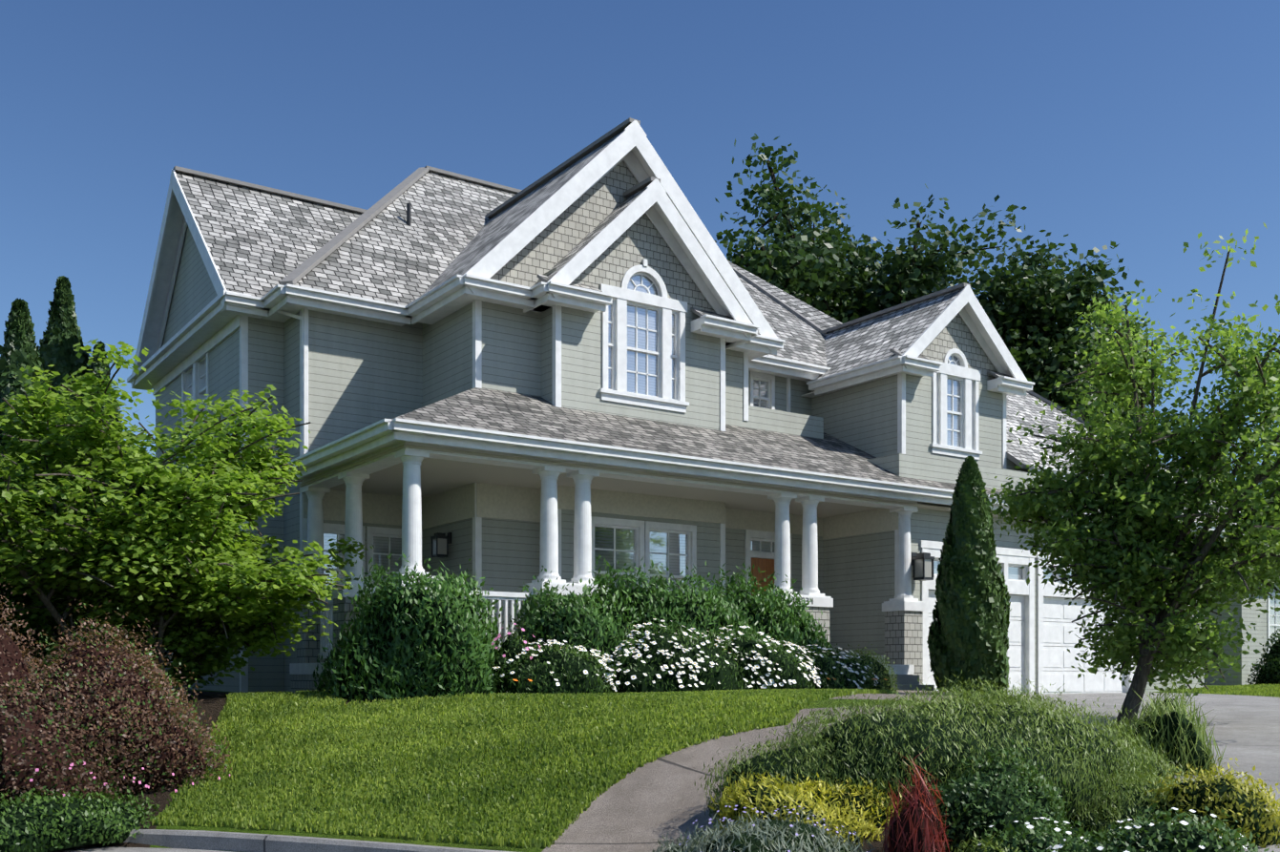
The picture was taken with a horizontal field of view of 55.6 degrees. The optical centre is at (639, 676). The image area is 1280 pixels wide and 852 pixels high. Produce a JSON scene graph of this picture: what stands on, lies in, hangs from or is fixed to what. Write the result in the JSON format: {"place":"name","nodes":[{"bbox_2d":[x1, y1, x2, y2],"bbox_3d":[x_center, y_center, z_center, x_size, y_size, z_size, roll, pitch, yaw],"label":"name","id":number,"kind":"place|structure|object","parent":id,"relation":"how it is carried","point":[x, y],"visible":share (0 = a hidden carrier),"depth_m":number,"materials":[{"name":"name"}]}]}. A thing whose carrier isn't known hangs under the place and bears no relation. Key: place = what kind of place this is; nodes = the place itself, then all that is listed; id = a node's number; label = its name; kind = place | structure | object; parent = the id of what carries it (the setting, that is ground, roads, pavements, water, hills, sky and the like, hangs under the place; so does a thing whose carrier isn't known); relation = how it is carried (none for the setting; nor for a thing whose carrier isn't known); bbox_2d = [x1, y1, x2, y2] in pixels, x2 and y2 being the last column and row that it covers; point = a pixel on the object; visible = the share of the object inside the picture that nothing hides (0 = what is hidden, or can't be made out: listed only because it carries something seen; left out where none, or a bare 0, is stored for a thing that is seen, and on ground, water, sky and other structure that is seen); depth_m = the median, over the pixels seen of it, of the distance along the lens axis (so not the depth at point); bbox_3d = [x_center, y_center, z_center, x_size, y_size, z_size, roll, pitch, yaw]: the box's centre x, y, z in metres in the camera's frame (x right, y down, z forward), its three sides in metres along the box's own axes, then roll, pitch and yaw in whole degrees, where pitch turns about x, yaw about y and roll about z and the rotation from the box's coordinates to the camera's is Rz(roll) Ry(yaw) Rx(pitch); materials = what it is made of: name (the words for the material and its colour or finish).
{"place":"outdoors","nodes":[
{"label":"outdoors","id":0,"kind":"place"},
{"bbox_2d":[49,846,235,851],"bbox_3d":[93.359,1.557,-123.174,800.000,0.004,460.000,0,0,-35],"label":"street","id":1,"kind":"structure","parent":0,"point":[106,849],"depth_m":10.89,"materials":[{"name":"grey asphalt"}]},
{"bbox_2d":[81,829,513,851],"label":"kerb","id":2,"kind":"structure","parent":1,"relation":"on","point":[204,840],"depth_m":10.67,"materials":[{"name":"concrete"}]},
{"bbox_2d":[0,0,1279,655],"label":"sky","id":3,"kind":"structure","parent":0,"point":[1146,127],"materials":[{"name":"blue"}]},
{"bbox_2d":[83,685,1279,851],"bbox_3d":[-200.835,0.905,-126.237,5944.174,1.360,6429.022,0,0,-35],"label":"soil","id":4,"kind":"structure","parent":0,"point":[212,703],"depth_m":11.28,"materials":[{"name":"brown soil"}]},
{"bbox_2d":[0,534,43,668],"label":"bush","id":5,"kind":"object","parent":4,"relation":"on","point":[27,642],"visible":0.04,"depth_m":16.79,"materials":[{"name":"green plant"}]},
{"bbox_2d":[0,578,61,700],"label":"barberry shrub","id":6,"kind":"object","parent":4,"relation":"on","point":[10,653],"visible":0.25,"depth_m":11.97,"materials":[{"name":"brown plant"}]},
{"bbox_2d":[0,297,105,678],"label":"conifer tree","id":7,"kind":"object","parent":4,"relation":"on","point":[19,349],"visible":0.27,"depth_m":19.70,"materials":[{"name":"green plant"}]},
{"bbox_2d":[0,785,168,851],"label":"ground cover shrub","id":8,"kind":"object","parent":4,"relation":"on","point":[35,824],"visible":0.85,"depth_m":10.72,"materials":[{"name":"green plant"}]},
{"bbox_2d":[38,275,161,689],"bbox_3d":[-11.363,-3.640,24.080,3.343,8.516,3.248,0,0,-35],"label":"conifer tree","id":9,"kind":"object","parent":4,"relation":"on","point":[61,337],"visible":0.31,"depth_m":23.75,"materials":[{"name":"green plant"}]},
{"bbox_2d":[0,599,233,804],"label":"barberry shrub","id":10,"kind":"object","parent":4,"relation":"on","point":[158,682],"depth_m":11.92,"materials":[{"name":"brown plant"}]},
{"bbox_2d":[90,340,154,673],"bbox_3d":[-12.953,-3.701,28.993,3.238,8.628,3.259,0,0,-35],"label":"conifer tree","id":11,"kind":"object","parent":4,"relation":"on","point":[95,365],"visible":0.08,"depth_m":28.85,"materials":[{"name":"green plant"}]},
{"bbox_2d":[34,463,305,697],"bbox_3d":[-5.970,-1.217,15.720,3.369,3.133,3.205,0,0,-35],"label":"vine maple","id":12,"kind":"object","parent":4,"relation":"on","point":[187,639],"visible":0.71,"depth_m":15.30,"materials":[{"name":"green plant"}]},
{"bbox_2d":[0,338,374,668],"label":"vine maple","id":13,"kind":"object","parent":4,"relation":"on","point":[76,512],"visible":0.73,"depth_m":15.03,"materials":[{"name":"green plant"}]},
{"bbox_2d":[312,552,503,702],"bbox_3d":[-2.906,-0.466,15.470,2.470,2.340,2.078,0,0,6],"label":"laurel shrub","id":14,"kind":"object","parent":4,"relation":"on","point":[433,640],"visible":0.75,"depth_m":14.78,"materials":[{"name":"green plant"}]},
{"bbox_2d":[486,615,540,693],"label":"pink flower plant","id":15,"kind":"object","parent":4,"relation":"on","point":[511,648],"visible":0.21,"depth_m":15.38,"materials":[{"name":"green plant"}]},
{"bbox_2d":[490,635,620,694],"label":"daisy","id":16,"kind":"object","parent":4,"relation":"on","point":[553,671],"visible":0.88,"depth_m":15.00,"materials":[{"name":"white"}]},
{"bbox_2d":[507,560,652,688],"bbox_3d":[-0.852,-0.471,16.814,2.299,2.336,2.111,0,0,4],"label":"laurel shrub","id":17,"kind":"object","parent":4,"relation":"on","point":[600,621],"visible":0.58,"depth_m":16.27,"materials":[{"name":"green plant"}]},
{"bbox_2d":[588,554,746,654],"bbox_3d":[0.367,-0.496,17.510,2.420,2.534,2.040,0,0,5],"label":"laurel shrub","id":18,"kind":"object","parent":4,"relation":"on","point":[687,610],"visible":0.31,"depth_m":17.15,"materials":[{"name":"green plant"}]},
{"bbox_2d":[600,610,754,693],"bbox_3d":[0.449,-0.195,16.181,2.419,1.394,1.378,0,0,-35],"label":"daisy","id":19,"kind":"object","parent":4,"relation":"on","point":[659,661],"visible":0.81,"depth_m":15.80,"materials":[{"name":"white plant"}]},
{"bbox_2d":[155,160,1204,694],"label":"house","id":20,"kind":"structure","parent":4,"relation":"on","point":[862,571],"depth_m":20.85,"materials":[{"name":"grey wood"}]},
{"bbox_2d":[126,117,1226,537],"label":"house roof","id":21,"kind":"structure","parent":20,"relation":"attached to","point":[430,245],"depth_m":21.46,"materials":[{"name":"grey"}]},
{"bbox_2d":[651,818,729,851],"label":"lavender shrub","id":22,"kind":"object","parent":4,"relation":"on","point":[676,848],"visible":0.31,"depth_m":8.57,"materials":[{"name":"green plant"}]},
{"bbox_2d":[513,673,887,690],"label":"orange flower plant","id":23,"kind":"object","parent":4,"relation":"on","point":[828,682],"visible":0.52,"depth_m":17.12,"materials":[{"name":"green plant"}]},
{"bbox_2d":[694,561,810,655],"bbox_3d":[1.472,-0.530,18.444,2.434,2.492,2.089,0,0,-35],"label":"laurel shrub","id":24,"kind":"object","parent":4,"relation":"on","point":[743,605],"visible":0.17,"depth_m":18.18,"materials":[{"name":"green plant"}]},
{"bbox_2d":[713,619,820,690],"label":"daisy","id":25,"kind":"object","parent":4,"relation":"on","point":[769,669],"visible":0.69,"depth_m":16.52,"materials":[{"name":"white"}]},
{"bbox_2d":[694,726,849,819],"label":"ornamental grass","id":26,"kind":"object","parent":4,"relation":"on","point":[760,764],"depth_m":9.42,"materials":[{"name":"green plant"}]},
{"bbox_2d":[680,809,872,851],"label":"lavender shrub","id":27,"kind":"object","parent":4,"relation":"on","point":[846,845],"visible":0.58,"depth_m":7.76,"materials":[{"name":"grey plant"}]},
{"bbox_2d":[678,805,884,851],"bbox_3d":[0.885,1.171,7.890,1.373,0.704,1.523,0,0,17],"label":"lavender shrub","id":28,"kind":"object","parent":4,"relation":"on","point":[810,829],"visible":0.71,"depth_m":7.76,"materials":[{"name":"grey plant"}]},
{"bbox_2d":[755,571,837,658],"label":"laurel shrub","id":29,"kind":"object","parent":4,"relation":"on","point":[810,634],"visible":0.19,"depth_m":18.54,"materials":[{"name":"green plant"}]},
{"bbox_2d":[707,770,908,846],"bbox_3d":[1.184,0.982,8.800,1.674,0.671,1.367,0,0,-35],"label":"yellow bush","id":30,"kind":"object","parent":4,"relation":"on","point":[835,810],"visible":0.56,"depth_m":8.61,"materials":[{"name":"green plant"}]},
{"bbox_2d":[793,643,879,690],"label":"flowering bush","id":31,"kind":"object","parent":4,"relation":"on","point":[849,674],"visible":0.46,"depth_m":17.83,"materials":[{"name":"green plant"}]},
{"bbox_2d":[768,176,933,292],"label":"tree","id":32,"kind":"object","parent":4,"relation":"on","point":[822,203],"depth_m":42.74,"materials":[{"name":"green plant"}]},
{"bbox_2d":[844,642,899,691],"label":"mound shrub","id":33,"kind":"object","parent":4,"relation":"on","point":[882,674],"visible":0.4,"depth_m":18.85,"materials":[{"name":"green plant"}]},
{"bbox_2d":[714,133,1036,381],"bbox_3d":[6.449,-7.739,36.839,11.633,16.461,10.660,0,0,-35],"label":"tree","id":34,"kind":"object","parent":4,"relation":"on","point":[836,276],"depth_m":34.80,"materials":[{"name":"green plant"}]},
{"bbox_2d":[873,745,951,851],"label":"red ornamental grass","id":35,"kind":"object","parent":4,"relation":"on","point":[913,826],"depth_m":7.85,"materials":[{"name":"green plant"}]},
{"bbox_2d":[763,673,1171,821],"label":"ornamental grass","id":36,"kind":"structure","parent":4,"relation":"on","point":[1074,755],"depth_m":9.23,"materials":[{"name":"green plant"}]},
{"bbox_2d":[926,456,1011,694],"bbox_3d":[5.698,-1.645,20.993,1.419,4.366,1.422,0,0,17],"label":"thuja tree","id":37,"kind":"object","parent":4,"relation":"on","point":[969,627],"visible":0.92,"depth_m":20.59,"materials":[{"name":"green plant"}]},
{"bbox_2d":[945,831,1028,851],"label":"low shrub","id":38,"kind":"object","parent":4,"relation":"on","point":[988,845],"visible":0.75,"depth_m":7.76,"materials":[{"name":"green plant"}]},
{"bbox_2d":[906,737,1075,851],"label":"dark round shrub","id":39,"kind":"object","parent":4,"relation":"on","point":[979,805],"visible":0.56,"depth_m":8.34,"materials":[{"name":"green plant"}]},
{"bbox_2d":[921,669,1103,734],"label":"ornamental grass","id":40,"kind":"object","parent":4,"relation":"on","point":[1017,688],"depth_m":11.46,"materials":[{"name":"green plant"}]},
{"bbox_2d":[972,814,1100,851],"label":"white flower shrub","id":41,"kind":"object","parent":4,"relation":"on","point":[1034,840],"visible":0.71,"depth_m":7.71,"materials":[{"name":"green plant"}]},
{"bbox_2d":[957,230,1175,448],"bbox_3d":[12.946,-6.892,39.250,8.133,14.646,7.701,0,0,-35],"label":"tree","id":42,"kind":"object","parent":4,"relation":"on","point":[1054,288],"depth_m":37.12,"materials":[{"name":"green plant"}]},
{"bbox_2d":[1053,766,1170,840],"bbox_3d":[3.635,1.023,9.612,1.307,0.730,1.196,0,0,-35],"label":"green shrub","id":43,"kind":"object","parent":4,"relation":"on","point":[1095,820],"visible":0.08,"depth_m":9.24,"materials":[{"name":"green plant"}]},
{"bbox_2d":[1056,292,1192,449],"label":"tree","id":44,"kind":"object","parent":4,"relation":"on","point":[1123,296],"depth_m":44.50,"materials":[{"name":"green plant"}]},
{"bbox_2d":[1067,765,1187,839],"bbox_3d":[4.012,1.048,9.856,1.956,0.684,1.761,0,0,-35],"label":"heather shrub","id":45,"kind":"object","parent":4,"relation":"on","point":[1135,809],"visible":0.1,"depth_m":9.22,"materials":[{"name":"green plant"}]},
{"bbox_2d":[980,222,1279,730],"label":"dogwood tree","id":46,"kind":"object","parent":4,"relation":"on","point":[1143,556],"visible":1,"depth_m":16.16,"materials":[{"name":"green plant"}]},
{"bbox_2d":[1107,729,1194,788],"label":"ornamental grass","id":47,"kind":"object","parent":4,"relation":"on","point":[1162,771],"depth_m":11.10,"materials":[{"name":"green plant"}]},
{"bbox_2d":[1047,802,1273,851],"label":"white flower shrub","id":48,"kind":"object","parent":4,"relation":"on","point":[1146,836],"visible":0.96,"depth_m":7.32,"materials":[{"name":"green plant"}]},
{"bbox_2d":[1105,677,1229,776],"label":"ornamental grass","id":49,"kind":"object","parent":4,"relation":"on","point":[1171,722],"depth_m":12.45,"materials":[{"name":"green plant"}]},
{"bbox_2d":[1144,755,1279,849],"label":"yellow green shrub","id":50,"kind":"object","parent":4,"relation":"on","point":[1246,807],"visible":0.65,"depth_m":8.95,"materials":[{"name":"yellow plant"}]},
{"bbox_2d":[1198,414,1230,476],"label":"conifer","id":51,"kind":"object","parent":4,"relation":"on","point":[1209,456],"depth_m":52.94,"materials":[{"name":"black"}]},
{"bbox_2d":[1168,461,1279,685],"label":"neighbour house","id":52,"kind":"structure","parent":4,"relation":"on","point":[1268,626],"depth_m":35.68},
{"bbox_2d":[1245,629,1279,685],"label":"neighbour shrub","id":53,"kind":"object","parent":4,"relation":"on","point":[1269,671],"visible":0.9,"depth_m":33.00,"materials":[{"name":"green plant"}]},
{"bbox_2d":[151,683,1279,849],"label":"lawn grass","id":54,"kind":"structure","parent":0,"point":[614,713],"depth_m":12.14,"materials":[{"name":"green plant"}]},
{"bbox_2d":[541,690,963,851],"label":"path","id":55,"kind":"structure","parent":0,"point":[643,808],"depth_m":10.51,"materials":[{"name":"grey concrete"}]},
{"bbox_2d":[1012,692,1279,851],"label":"driveway","id":56,"kind":"structure","parent":0,"point":[1247,730],"depth_m":17.25,"materials":[{"name":"concrete"}]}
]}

